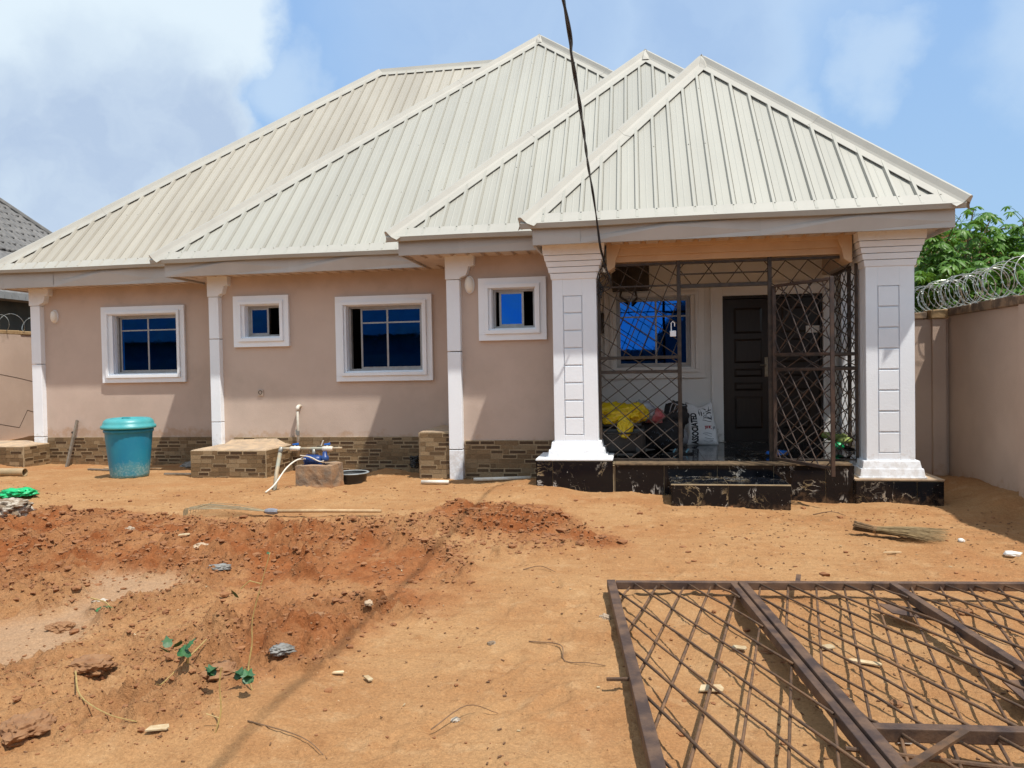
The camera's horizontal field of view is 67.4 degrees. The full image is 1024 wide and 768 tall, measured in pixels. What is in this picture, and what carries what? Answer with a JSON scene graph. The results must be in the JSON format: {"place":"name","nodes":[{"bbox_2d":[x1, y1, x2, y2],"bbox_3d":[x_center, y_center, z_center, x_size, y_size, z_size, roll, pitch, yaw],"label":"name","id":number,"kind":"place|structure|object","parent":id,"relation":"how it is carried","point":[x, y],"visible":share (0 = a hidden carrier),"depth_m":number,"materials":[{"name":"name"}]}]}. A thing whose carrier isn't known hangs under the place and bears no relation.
{"place":"outdoors","nodes":[
{"label":"outdoors","id":0,"kind":"place"},
{"bbox_2d":[20,494,951,731],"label":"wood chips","id":1,"kind":"object","parent":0,"point":[621,600],"visible":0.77,"depth_m":4.62,"materials":[{"name":"beige wood"}]},
{"bbox_2d":[0,435,1023,767],"bbox_3d":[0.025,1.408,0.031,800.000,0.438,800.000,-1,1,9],"label":"ground","id":2,"kind":"structure","parent":0,"point":[514,623],"depth_m":4.47,"materials":[{"name":"orange soil"}]},
{"bbox_2d":[0,468,27,475],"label":"plastic pipe","id":3,"kind":"object","parent":2,"relation":"on","point":[13,471],"visible":1,"depth_m":11.24,"materials":[{"name":"plastic"}]},
{"bbox_2d":[0,330,35,439],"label":"boundary wall","id":4,"kind":"structure","parent":2,"relation":"on","point":[16,403],"depth_m":15.42,"materials":[{"name":"paint"}]},
{"bbox_2d":[0,313,29,330],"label":"razor wire","id":5,"kind":"object","parent":4,"relation":"on","point":[9,324],"visible":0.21,"depth_m":15.43,"materials":[{"name":"metal"}]},
{"bbox_2d":[0,497,35,517],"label":"rubble chunk","id":6,"kind":"object","parent":2,"relation":"on","point":[18,507],"visible":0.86,"depth_m":7.92,"materials":[{"name":"white stone"}]},
{"bbox_2d":[0,487,38,497],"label":"green plastic","id":7,"kind":"object","parent":2,"relation":"on","point":[16,492],"visible":1,"depth_m":9.13,"materials":[{"name":"green plastic"}]},
{"bbox_2d":[0,440,49,466],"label":"inspection chamber","id":8,"kind":"object","parent":2,"relation":"on","point":[20,453],"visible":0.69,"depth_m":13.33,"materials":[{"name":"tile"}]},
{"bbox_2d":[0,198,52,330],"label":"neighbour house","id":9,"kind":"structure","parent":2,"relation":"on","point":[19,229],"depth_m":20.62,"materials":[{"name":"metal"}]},
{"bbox_2d":[0,708,56,747],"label":"earth clod","id":10,"kind":"object","parent":2,"relation":"on","point":[18,730],"visible":0.94,"depth_m":3.13,"materials":[{"name":"orange soil"}]},
{"bbox_2d":[44,621,75,633],"bbox_3d":[-2.661,1.432,4.528,0.158,0.075,0.149,-1,1,9],"label":"earth clod","id":11,"kind":"object","parent":2,"relation":"on","point":[59,627],"visible":0.91,"depth_m":4.48,"materials":[{"name":"brown soil"}]},
{"bbox_2d":[65,420,78,466],"bbox_3d":[-7.739,1.055,13.507,0.038,0.827,0.381,-1,1,4],"label":"wooden stick","id":12,"kind":"object","parent":2,"relation":"on","point":[72,443],"visible":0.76,"depth_m":13.49,"materials":[{"name":"grey wood"}]},
{"bbox_2d":[68,653,118,676],"bbox_3d":[-2.038,1.357,3.704,0.237,0.094,0.181,-1,1,-6],"label":"earth clod","id":13,"kind":"object","parent":2,"relation":"on","point":[93,664],"visible":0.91,"depth_m":3.66,"materials":[{"name":"brown soil"}]},
{"bbox_2d":[87,468,108,470],"bbox_3d":[-6.615,1.398,12.505,0.707,0.032,0.050,-1,1,17],"label":"plank","id":14,"kind":"object","parent":2,"relation":"on","point":[98,469],"visible":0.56,"depth_m":12.52,"materials":[{"name":"grey wood"}]},
{"bbox_2d":[90,597,112,611],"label":"seedling","id":15,"kind":"object","parent":2,"relation":"on","point":[97,609],"visible":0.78,"depth_m":4.70,"materials":[{"name":"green plant"}]},
{"bbox_2d":[74,671,136,721],"bbox_3d":[-1.826,1.370,3.354,0.676,0.046,0.089,0,2,42],"label":"twig","id":16,"kind":"object","parent":2,"relation":"on","point":[80,695],"visible":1,"depth_m":3.28,"materials":[{"name":"beige wood"}]},
{"bbox_2d":[100,417,155,478],"bbox_3d":[-5.616,0.920,11.268,0.744,0.884,0.744,-1,1,9],"label":"waste bin","id":17,"kind":"object","parent":2,"relation":"on","point":[128,441],"visible":1,"depth_m":11.02,"materials":[{"name":"plastic"}]},
{"bbox_2d":[103,467,162,468],"bbox_3d":[-6.353,1.412,12.868,1.217,0.049,0.070,-1,1,19],"label":"plank","id":18,"kind":"object","parent":2,"relation":"on","point":[150,468],"visible":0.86,"depth_m":12.73,"materials":[{"name":"brown wood"}]},
{"bbox_2d":[145,724,168,731],"bbox_3d":[-1.447,1.404,3.138,0.089,0.010,0.036,-1,1,-8],"label":"wood chip","id":19,"kind":"object","parent":2,"relation":"on","point":[160,727],"visible":1,"depth_m":3.13,"materials":[{"name":"beige wood"}]},
{"bbox_2d":[160,635,194,663],"bbox_3d":[-1.533,1.237,3.543,0.162,0.161,0.106,-1,1,0],"label":"seedling","id":20,"kind":"object","parent":2,"relation":"on","point":[182,651],"visible":1,"depth_m":3.52,"materials":[{"name":"green plant"}]},
{"bbox_2d":[164,473,190,474],"bbox_3d":[-4.993,1.347,11.517,0.417,0.048,0.050,-1,1,-15],"label":"plank","id":21,"kind":"object","parent":2,"relation":"on","point":[177,473],"visible":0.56,"depth_m":11.49,"materials":[{"name":"grey wood"}]},
{"bbox_2d":[156,639,206,685],"bbox_3d":[-1.558,1.312,3.562,0.076,0.113,0.433,-1,1,7],"label":"twig","id":22,"kind":"object","parent":2,"relation":"on","point":[174,671],"visible":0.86,"depth_m":3.59,"materials":[{"name":"beige wood"}]},
{"bbox_2d":[180,461,190,467],"bbox_3d":[-5.121,1.400,13.037,1.162,0.235,0.465,-1,1,9],"label":"cement heap","id":23,"kind":"object","parent":2,"relation":"on","point":[186,464],"visible":0.12,"depth_m":13.00,"materials":[{"name":"grey concrete"}]},
{"bbox_2d":[193,542,207,547],"bbox_3d":[-2.600,1.362,6.433,0.142,0.064,0.107,-1,1,-16],"label":"stone","id":24,"kind":"object","parent":2,"relation":"on","point":[197,545],"visible":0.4,"depth_m":6.41,"materials":[{"name":"beige stone"}]},
{"bbox_2d":[206,667,221,732],"bbox_3d":[-1.223,1.304,3.175,0.058,0.252,0.062,0,1,32],"label":"twig","id":25,"kind":"object","parent":2,"relation":"on","point":[219,717],"visible":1,"depth_m":3.17,"materials":[{"name":"brown wood"}]},
{"bbox_2d":[200,660,237,681],"bbox_3d":[-1.386,1.365,3.651,0.187,0.088,0.199,-2,2,-45],"label":"earth clod","id":26,"kind":"object","parent":2,"relation":"on","point":[228,667],"visible":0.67,"depth_m":3.60,"materials":[{"name":"brown soil"}]},
{"bbox_2d":[208,563,231,571],"bbox_3d":[-2.160,1.353,5.649,0.201,0.054,0.151,-1,1,9],"label":"plastic scrap","id":27,"kind":"object","parent":2,"relation":"on","point":[222,566],"visible":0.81,"depth_m":5.63,"materials":[{"name":"grey plastic"}]},
{"bbox_2d":[204,552,269,690],"bbox_3d":[-1.244,1.097,3.499,0.236,0.617,0.249,-1,1,9],"label":"vine seedling","id":28,"kind":"object","parent":2,"relation":"on","point":[246,676],"visible":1,"depth_m":3.48,"materials":[{"name":"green plant"}]},
{"bbox_2d":[190,442,291,477],"bbox_3d":[-4.064,1.210,11.602,1.189,0.615,0.859,-1,1,9],"label":"inspection chamber","id":29,"kind":"object","parent":2,"relation":"on","point":[244,460],"visible":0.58,"depth_m":11.21,"materials":[{"name":"tile"}]},
{"bbox_2d":[268,643,295,656],"bbox_3d":[-1.165,1.350,3.899,0.153,0.054,0.106,-1,1,9],"label":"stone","id":30,"kind":"object","parent":2,"relation":"on","point":[282,649],"visible":1,"depth_m":3.88,"materials":[{"name":"grey stone"}]},
{"bbox_2d":[183,502,381,515],"bbox_3d":[-2.388,1.313,7.989,2.149,0.101,0.486,-1,1,9],"label":"wire rake","id":31,"kind":"object","parent":2,"relation":"on","point":[272,511],"visible":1,"depth_m":7.93,"materials":[{"name":"brown wood"}]},
{"bbox_2d":[247,720,326,757],"bbox_3d":[-0.899,1.424,3.101,0.454,0.051,0.040,0,1,31],"label":"twig","id":32,"kind":"object","parent":2,"relation":"on","point":[285,731],"visible":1,"depth_m":3.13,"materials":[{"name":"brown wood"}]},
{"bbox_2d":[273,440,341,489],"bbox_3d":[-2.635,1.055,9.730,0.867,0.648,0.454,-1,1,9],"label":"standpipe","id":33,"kind":"object","parent":2,"relation":"on","point":[327,447],"visible":0.99,"depth_m":9.88,"materials":[{"name":"plastic"}]},
{"bbox_2d":[295,405,301,453],"bbox_3d":[-3.290,0.698,11.853,0.061,0.762,0.121,-1,1,9],"label":"riser pipe","id":34,"kind":"object","parent":33,"relation":"attached to","point":[297,431],"visible":1,"depth_m":11.80,"materials":[{"name":"grey plastic"}]},
{"bbox_2d":[295,461,343,487],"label":"pump block","id":35,"kind":"structure","parent":2,"relation":"on","point":[329,474],"depth_m":9.71,"materials":[{"name":"concrete"}]},
{"bbox_2d":[299,451,328,464],"bbox_3d":[-2.537,0.956,9.873,0.370,0.175,0.186,-1,1,9],"label":"water pump","id":36,"kind":"object","parent":35,"relation":"on","point":[314,459],"visible":0.98,"depth_m":9.83,"materials":[{"name":"blue metal"}]},
{"bbox_2d":[265,458,305,492],"bbox_3d":[-2.855,1.140,9.614,0.103,0.360,0.642,0,2,34],"label":"white hose","id":37,"kind":"object","parent":36,"relation":"attached to","point":[275,483],"visible":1,"depth_m":9.62,"materials":[{"name":"plastic"}]},
{"bbox_2d":[332,670,343,673],"bbox_3d":[-0.856,1.419,3.782,0.060,0.008,0.020,-1,1,-6],"label":"wood chip","id":38,"kind":"object","parent":2,"relation":"on","point":[338,672],"visible":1,"depth_m":3.77,"materials":[{"name":"beige wood"}]},
{"bbox_2d":[343,470,368,484],"bbox_3d":[-2.140,1.262,10.308,0.452,0.168,0.452,-1,1,9],"label":"wash basin","id":39,"kind":"object","parent":2,"relation":"on","point":[350,477],"visible":0.66,"depth_m":10.16,"materials":[{"name":"black plastic"}]},
{"bbox_2d":[363,675,372,680],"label":"stone","id":40,"kind":"object","parent":2,"relation":"on","point":[367,677],"visible":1,"depth_m":3.71,"materials":[{"name":"beige stone"}]},
{"bbox_2d":[364,599,372,605],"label":"stone","id":41,"kind":"object","parent":2,"relation":"on","point":[369,602],"visible":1,"depth_m":4.63,"materials":[{"name":"white stone"}]},
{"bbox_2d":[409,455,418,467],"bbox_3d":[-1.433,1.143,11.305,0.161,0.194,0.142,-1,1,9],"label":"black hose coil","id":42,"kind":"object","parent":2,"relation":"on","point":[414,460],"visible":0.94,"depth_m":11.26,"materials":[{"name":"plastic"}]},
{"bbox_2d":[421,480,448,483],"bbox_3d":[-0.984,1.252,9.817,0.360,0.046,0.048,-1,1,9],"label":"pipe offcut","id":43,"kind":"object","parent":2,"relation":"on","point":[434,481],"visible":1,"depth_m":9.80,"materials":[{"name":"white plastic"}]},
{"bbox_2d":[451,717,460,722],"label":"stone","id":44,"kind":"object","parent":2,"relation":"on","point":[455,719],"visible":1,"depth_m":3.29,"materials":[{"name":"white stone"}]},
{"bbox_2d":[431,704,496,729],"bbox_3d":[-0.206,1.416,3.284,0.334,0.067,0.029,-2,2,-35],"label":"twig","id":45,"kind":"object","parent":2,"relation":"on","point":[455,711],"visible":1,"depth_m":3.27,"materials":[{"name":"brown wood"}]},
{"bbox_2d":[0,34,972,505],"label":"house","id":46,"kind":"structure","parent":2,"relation":"on","point":[392,268],"depth_m":11.18,"materials":[{"name":"paint"}]},
{"bbox_2d":[100,305,186,382],"bbox_3d":[-6.439,-0.696,13.502,1.595,1.335,0.235,-1,1,9],"label":"window","id":47,"kind":"structure","parent":46,"relation":"in","point":[149,347],"depth_m":13.52,"materials":[{"name":"glass"}]},
{"bbox_2d":[233,295,289,346],"bbox_3d":[-3.889,-0.978,12.008,0.915,0.795,0.235,-1,1,9],"label":"window","id":48,"kind":"structure","parent":46,"relation":"in","point":[251,325],"depth_m":11.95,"materials":[{"name":"metal"}]},
{"bbox_2d":[335,294,433,381],"bbox_3d":[-1.932,-0.695,11.698,1.520,1.295,0.235,-1,1,9],"label":"window","id":49,"kind":"structure","parent":46,"relation":"in","point":[397,337],"depth_m":11.71,"materials":[{"name":"glass"}]},
{"bbox_2d":[478,276,546,340],"bbox_3d":[0.015,-0.987,10.139,0.900,0.820,0.235,-1,1,9],"label":"window","id":50,"kind":"structure","parent":46,"relation":"in","point":[511,301],"depth_m":10.09,"materials":[{"name":"metal"}]},
{"bbox_2d":[562,0,610,298],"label":"power cable","id":51,"kind":"object","parent":46,"relation":"attached to","point":[570,40],"visible":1,"depth_m":6.34,"materials":[{"name":"black plastic"}]},
{"bbox_2d":[601,313,603,332],"bbox_3d":[1.295,-0.902,11.400,0.130,0.300,0.038,-1,1,9],"label":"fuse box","id":52,"kind":"object","parent":46,"relation":"attached to","point":[602,319],"visible":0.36,"depth_m":11.37,"materials":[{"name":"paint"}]},
{"bbox_2d":[602,422,645,456],"bbox_3d":[1.396,0.692,9.797,0.600,0.420,0.652,-1,1,9],"label":"generator","id":53,"kind":"object","parent":46,"relation":"on","point":[612,434],"visible":0.52,"depth_m":9.54,"materials":[{"name":"black metal"}]},
{"bbox_2d":[602,401,649,438],"bbox_3d":[1.336,0.447,9.701,0.799,0.460,0.455,-1,1,9],"label":"yellow sheet","id":54,"kind":"object","parent":53,"relation":"on","point":[636,415],"visible":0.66,"depth_m":9.53,"materials":[{"name":"yellow plastic"}]},
{"bbox_2d":[636,399,655,421],"bbox_3d":[1.705,0.352,10.024,0.350,0.308,0.320,-1,1,9],"label":"clear bag","id":55,"kind":"object","parent":53,"relation":"on","point":[649,405],"visible":0.31,"depth_m":9.92,"materials":[{"name":"plastic"}]},
{"bbox_2d":[612,266,648,303],"bbox_3d":[1.733,-1.454,11.212,0.530,0.583,0.243,-1,1,9],"label":"meter box","id":56,"kind":"object","parent":46,"relation":"attached to","point":[633,272],"visible":0.66,"depth_m":11.11,"materials":[{"name":"paint"}]},
{"bbox_2d":[604,286,704,378],"bbox_3d":[2.093,-0.754,11.329,1.445,1.340,0.235,-1,1,9],"label":"window","id":57,"kind":"structure","parent":46,"relation":"in","point":[692,299],"depth_m":11.34,"materials":[{"name":"glass"}]},
{"bbox_2d":[642,400,689,449],"bbox_3d":[2.030,0.556,10.325,0.721,0.673,0.561,-1,1,9],"label":"black luggage","id":58,"kind":"object","parent":46,"relation":"on","point":[654,433],"visible":0.65,"depth_m":10.11,"materials":[{"name":"fabric"}]},
{"bbox_2d":[645,407,664,423],"bbox_3d":[1.856,0.420,10.130,0.348,0.244,0.272,-1,1,9],"label":"red bag","id":59,"kind":"object","parent":58,"relation":"on","point":[658,415],"visible":0.45,"depth_m":10.04,"materials":[{"name":"plastic"}]},
{"bbox_2d":[662,448,678,453],"bbox_3d":[2.028,0.857,9.806,0.230,0.070,0.092,-1,1,9],"label":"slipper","id":60,"kind":"object","parent":46,"relation":"on","point":[673,452],"visible":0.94,"depth_m":9.78,"materials":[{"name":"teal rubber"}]},
{"bbox_2d":[683,429,688,445],"bbox_3d":[2.383,0.742,10.730,0.165,0.277,0.204,-1,1,9],"label":"grey bag","id":61,"kind":"object","parent":46,"relation":"on","point":[685,439],"visible":0.38,"depth_m":10.66,"materials":[{"name":"plastic"}]},
{"bbox_2d":[685,402,718,444],"bbox_3d":[2.707,0.564,10.954,0.445,0.610,0.330,-1,1,9],"label":"white sack","id":62,"kind":"object","parent":46,"relation":"on","point":[701,428],"visible":0.97,"depth_m":10.87,"materials":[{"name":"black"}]},
{"bbox_2d":[597,256,858,461],"bbox_3d":[2.511,-0.272,9.061,2.968,2.400,0.045,-1,1,9],"label":"porch grille","id":63,"kind":"object","parent":46,"relation":"on","point":[768,283],"visible":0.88,"depth_m":9.04,"materials":[{"name":"metal"}]},
{"bbox_2d":[670,321,675,336],"bbox_3d":[1.910,-0.656,9.111,0.070,0.186,0.025,-1,1,9],"label":"padlock","id":64,"kind":"object","parent":63,"relation":"hanging from","point":[672,333],"visible":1,"depth_m":9.10,"materials":[{"name":"white paint"}]},
{"bbox_2d":[772,276,835,476],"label":"porch gate","id":65,"kind":"structure","parent":63,"relation":"attached to","point":[830,279],"depth_m":8.43,"materials":[{"name":"metal"}]},
{"bbox_2d":[724,298,768,440],"bbox_3d":[3.426,-0.203,11.130,0.655,2.060,0.109,-1,1,9],"label":"door","id":66,"kind":"structure","parent":46,"relation":"in","point":[746,320],"depth_m":11.14,"materials":[{"name":"brown wood"}]},
{"bbox_2d":[766,450,788,455],"bbox_3d":[3.251,0.840,9.401,0.287,0.068,0.224,-1,1,9],"label":"blue plastic bag","id":67,"kind":"object","parent":46,"relation":"on","point":[781,451],"visible":0.44,"depth_m":9.35,"materials":[{"name":"blue plastic"}]},
{"bbox_2d":[776,297,819,440],"bbox_3d":[4.080,-0.213,11.050,0.649,2.060,0.056,-1,1,9],"label":"door","id":68,"kind":"structure","parent":46,"relation":"in","point":[798,311],"depth_m":11.02,"materials":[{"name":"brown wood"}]},
{"bbox_2d":[806,325,819,332],"bbox_3d":[4.304,-0.785,10.967,0.205,0.100,0.004,-1,1,9],"label":"paper notice","id":69,"kind":"object","parent":46,"relation":"attached to","point":[816,327],"visible":0.79,"depth_m":10.96,"materials":[{"name":"white paper"}]},
{"bbox_2d":[821,432,852,449],"bbox_3d":[4.132,0.713,9.789,0.366,0.225,0.332,-1,1,9],"label":"greens bundle","id":70,"kind":"object","parent":46,"relation":"on","point":[841,438],"visible":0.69,"depth_m":9.70,"materials":[{"name":"green plant"}]},
{"bbox_2d":[831,266,854,450],"bbox_3d":[4.358,-0.323,9.906,0.040,2.380,1.760,-1,1,9],"label":"side grille","id":71,"kind":"object","parent":46,"relation":"on","point":[849,315],"visible":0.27,"depth_m":9.94,"materials":[{"name":"metal"}]},
{"bbox_2d":[487,641,495,645],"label":"stone","id":72,"kind":"object","parent":2,"relation":"on","point":[489,643],"visible":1,"depth_m":4.17,"materials":[{"name":"grey stone"}]},
{"bbox_2d":[474,476,530,480],"bbox_3d":[-0.128,1.221,9.911,0.742,0.071,0.048,-1,1,8],"label":"pipe offcut","id":73,"kind":"object","parent":2,"relation":"on","point":[500,478],"visible":0.91,"depth_m":9.89,"materials":[{"name":"white plastic"}]},
{"bbox_2d":[0,483,1016,767],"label":"earth crumbs","id":74,"kind":"object","parent":2,"relation":"on","point":[258,555],"visible":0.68,"depth_m":5.92,"materials":[{"name":"brown soil"}]},
{"bbox_2d":[5,487,1023,767],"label":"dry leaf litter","id":75,"kind":"object","parent":2,"relation":"on","point":[655,651],"visible":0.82,"depth_m":4.38,"materials":[{"name":"brown plant"}]},
{"bbox_2d":[529,641,605,665],"bbox_3d":[0.267,1.397,3.994,0.111,0.026,0.533,-2,2,-36],"label":"twig","id":76,"kind":"object","parent":2,"relation":"on","point":[563,652],"visible":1,"depth_m":4.00,"materials":[{"name":"brown wood"}]},
{"bbox_2d":[599,613,610,619],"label":"stone","id":77,"kind":"object","parent":2,"relation":"on","point":[605,616],"visible":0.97,"depth_m":4.56,"materials":[{"name":"beige stone"}]},
{"bbox_2d":[699,684,723,691],"bbox_3d":[0.949,1.446,3.654,0.117,0.013,0.065,-1,1,9],"label":"stone","id":78,"kind":"object","parent":2,"relation":"on","point":[705,687],"visible":0.71,"depth_m":3.65,"materials":[{"name":"beige stone"}]},
{"bbox_2d":[669,476,790,509],"bbox_3d":[2.379,1.368,8.486,1.237,0.611,0.618,-1,1,9],"label":"porch step","id":79,"kind":"object","parent":2,"relation":"on","point":[769,493],"visible":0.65,"depth_m":8.20,"materials":[{"name":"stone"}]},
{"bbox_2d":[732,645,746,649],"bbox_3d":[1.212,1.404,4.096,0.079,0.010,0.036,0,1,24],"label":"wood chip","id":80,"kind":"object","parent":2,"relation":"on","point":[740,647],"visible":0.88,"depth_m":4.09,"materials":[{"name":"beige wood"}]},
{"bbox_2d":[760,649,772,654],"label":"stone","id":81,"kind":"object","parent":2,"relation":"on","point":[765,651],"visible":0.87,"depth_m":4.06,"materials":[{"name":"brown stone"}]},
{"bbox_2d":[606,574,1023,767],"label":"fallen gate","id":82,"kind":"structure","parent":2,"relation":"on","point":[869,737],"depth_m":3.59,"materials":[{"name":"metal"}]},
{"bbox_2d":[898,728,969,767],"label":"loose bar","id":83,"kind":"object","parent":82,"relation":"on","point":[930,753],"visible":1,"depth_m":2.70,"materials":[{"name":"brown metal"}]},
{"bbox_2d":[846,746,1021,767],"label":"loose bar","id":84,"kind":"object","parent":82,"relation":"on","point":[937,760],"visible":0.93,"depth_m":2.70,"materials":[{"name":"brown metal"}]},
{"bbox_2d":[822,644,834,649],"bbox_3d":[1.676,1.400,4.092,0.089,0.011,0.044,-1,1,-11],"label":"wood chip","id":85,"kind":"object","parent":2,"relation":"on","point":[829,646],"visible":0.71,"depth_m":4.09,"materials":[{"name":"beige wood"}]},
{"bbox_2d":[813,511,845,515],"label":"twig","id":86,"kind":"object","parent":2,"relation":"on","point":[827,511],"visible":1,"depth_m":7.70,"materials":[{"name":"brown wood"}]},
{"bbox_2d":[845,658,881,665],"bbox_3d":[1.786,1.411,3.900,0.170,0.010,0.032,0,1,29],"label":"wood chip","id":87,"kind":"object","parent":2,"relation":"on","point":[868,662],"visible":0.88,"depth_m":3.89,"materials":[{"name":"beige wood"}]},
{"bbox_2d":[883,551,901,552],"bbox_3d":[2.996,1.327,6.053,0.150,0.009,0.024,-1,1,3],"label":"splinter","id":88,"kind":"object","parent":2,"relation":"on","point":[892,552],"visible":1,"depth_m":6.05,"materials":[{"name":"brown wood"}]},
{"bbox_2d":[888,699,903,708],"bbox_3d":[1.712,1.431,3.428,0.066,0.040,0.083,0,1,30],"label":"stone","id":89,"kind":"object","parent":2,"relation":"on","point":[898,704],"visible":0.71,"depth_m":3.41,"materials":[{"name":"brown stone"}]},
{"bbox_2d":[852,520,949,542],"bbox_3d":[3.348,1.268,6.535,0.800,0.127,0.380,-1,1,15],"label":"straw broom","id":90,"kind":"object","parent":2,"relation":"on","point":[920,533],"visible":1,"depth_m":6.55,"materials":[{"name":"beige wicker"}]},
{"bbox_2d":[914,309,948,475],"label":"back wall","id":91,"kind":"structure","parent":2,"relation":"on","point":[931,402],"depth_m":9.99,"materials":[{"name":"paint"}]},
{"bbox_2d":[914,281,954,312],"bbox_3d":[6.446,-0.354,12.749,2.143,3.329,1.898,-2,2,-37],"label":"cassava tree","id":92,"kind":"object","parent":2,"relation":"on","point":[919,309],"visible":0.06,"depth_m":11.94,"materials":[{"name":"green plant"}]},
{"bbox_2d":[919,283,997,308],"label":"undergrowth","id":93,"kind":"object","parent":2,"relation":"on","point":[951,298],"depth_m":12.96,"materials":[{"name":"green plant"}]},
{"bbox_2d":[914,228,1003,293],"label":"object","id":94,"kind":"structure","parent":2,"relation":"on","point":[963,241],"depth_m":18.42,"materials":[{"name":"plant"}]},
{"bbox_2d":[956,608,973,615],"bbox_3d":[2.684,1.360,4.566,0.108,0.056,0.081,0,1,22],"label":"stone","id":95,"kind":"object","parent":2,"relation":"on","point":[965,610],"visible":0.56,"depth_m":4.54,"materials":[{"name":"beige stone"}]},
{"bbox_2d":[914,206,1023,306],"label":"cassava tree","id":96,"kind":"object","parent":2,"relation":"on","point":[983,228],"visible":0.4,"depth_m":11.31,"materials":[{"name":"green plant"}]},
{"bbox_2d":[914,245,1023,308],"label":"cassava tree","id":97,"kind":"object","parent":2,"relation":"on","point":[949,269],"visible":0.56,"depth_m":10.84,"materials":[{"name":"green plant"}]},
{"bbox_2d":[914,231,1023,299],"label":"cassava tree","id":98,"kind":"object","parent":2,"relation":"on","point":[962,246],"visible":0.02,"depth_m":12.29,"materials":[{"name":"green plant"}]},
{"bbox_2d":[946,295,1023,497],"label":"yard wall","id":99,"kind":"structure","parent":2,"relation":"on","point":[986,382],"depth_m":8.85,"materials":[{"name":"paint"}]},
{"bbox_2d":[914,260,1023,312],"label":"razor wire","id":100,"kind":"object","parent":99,"relation":"on","point":[966,277],"visible":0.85,"depth_m":9.53,"materials":[{"name":"metal"}]},
{"bbox_2d":[990,255,1023,297],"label":"razor wire","id":101,"kind":"object","parent":99,"relation":"on","point":[1014,274],"visible":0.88,"depth_m":8.16,"materials":[{"name":"metal"}]},
{"bbox_2d":[949,206,1023,284],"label":"cassava tree","id":102,"kind":"object","parent":2,"relation":"on","point":[1015,231],"visible":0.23,"depth_m":11.50,"materials":[{"name":"green plant"}]},
{"bbox_2d":[984,274,1023,300],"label":"cassava tree","id":103,"kind":"object","parent":2,"relation":"on","point":[1017,290],"visible":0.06,"depth_m":10.32,"materials":[{"name":"green plant"}]},
{"bbox_2d":[1003,551,1021,556],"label":"white litter","id":104,"kind":"object","parent":2,"relation":"on","point":[1011,554],"visible":1,"depth_m":5.93,"materials":[{"name":"paper"}]},
{"bbox_2d":[0,0,1023,235],"label":"sky","id":105,"kind":"structure","parent":0,"point":[101,101],"materials":[{"name":"blue"}]}
]}

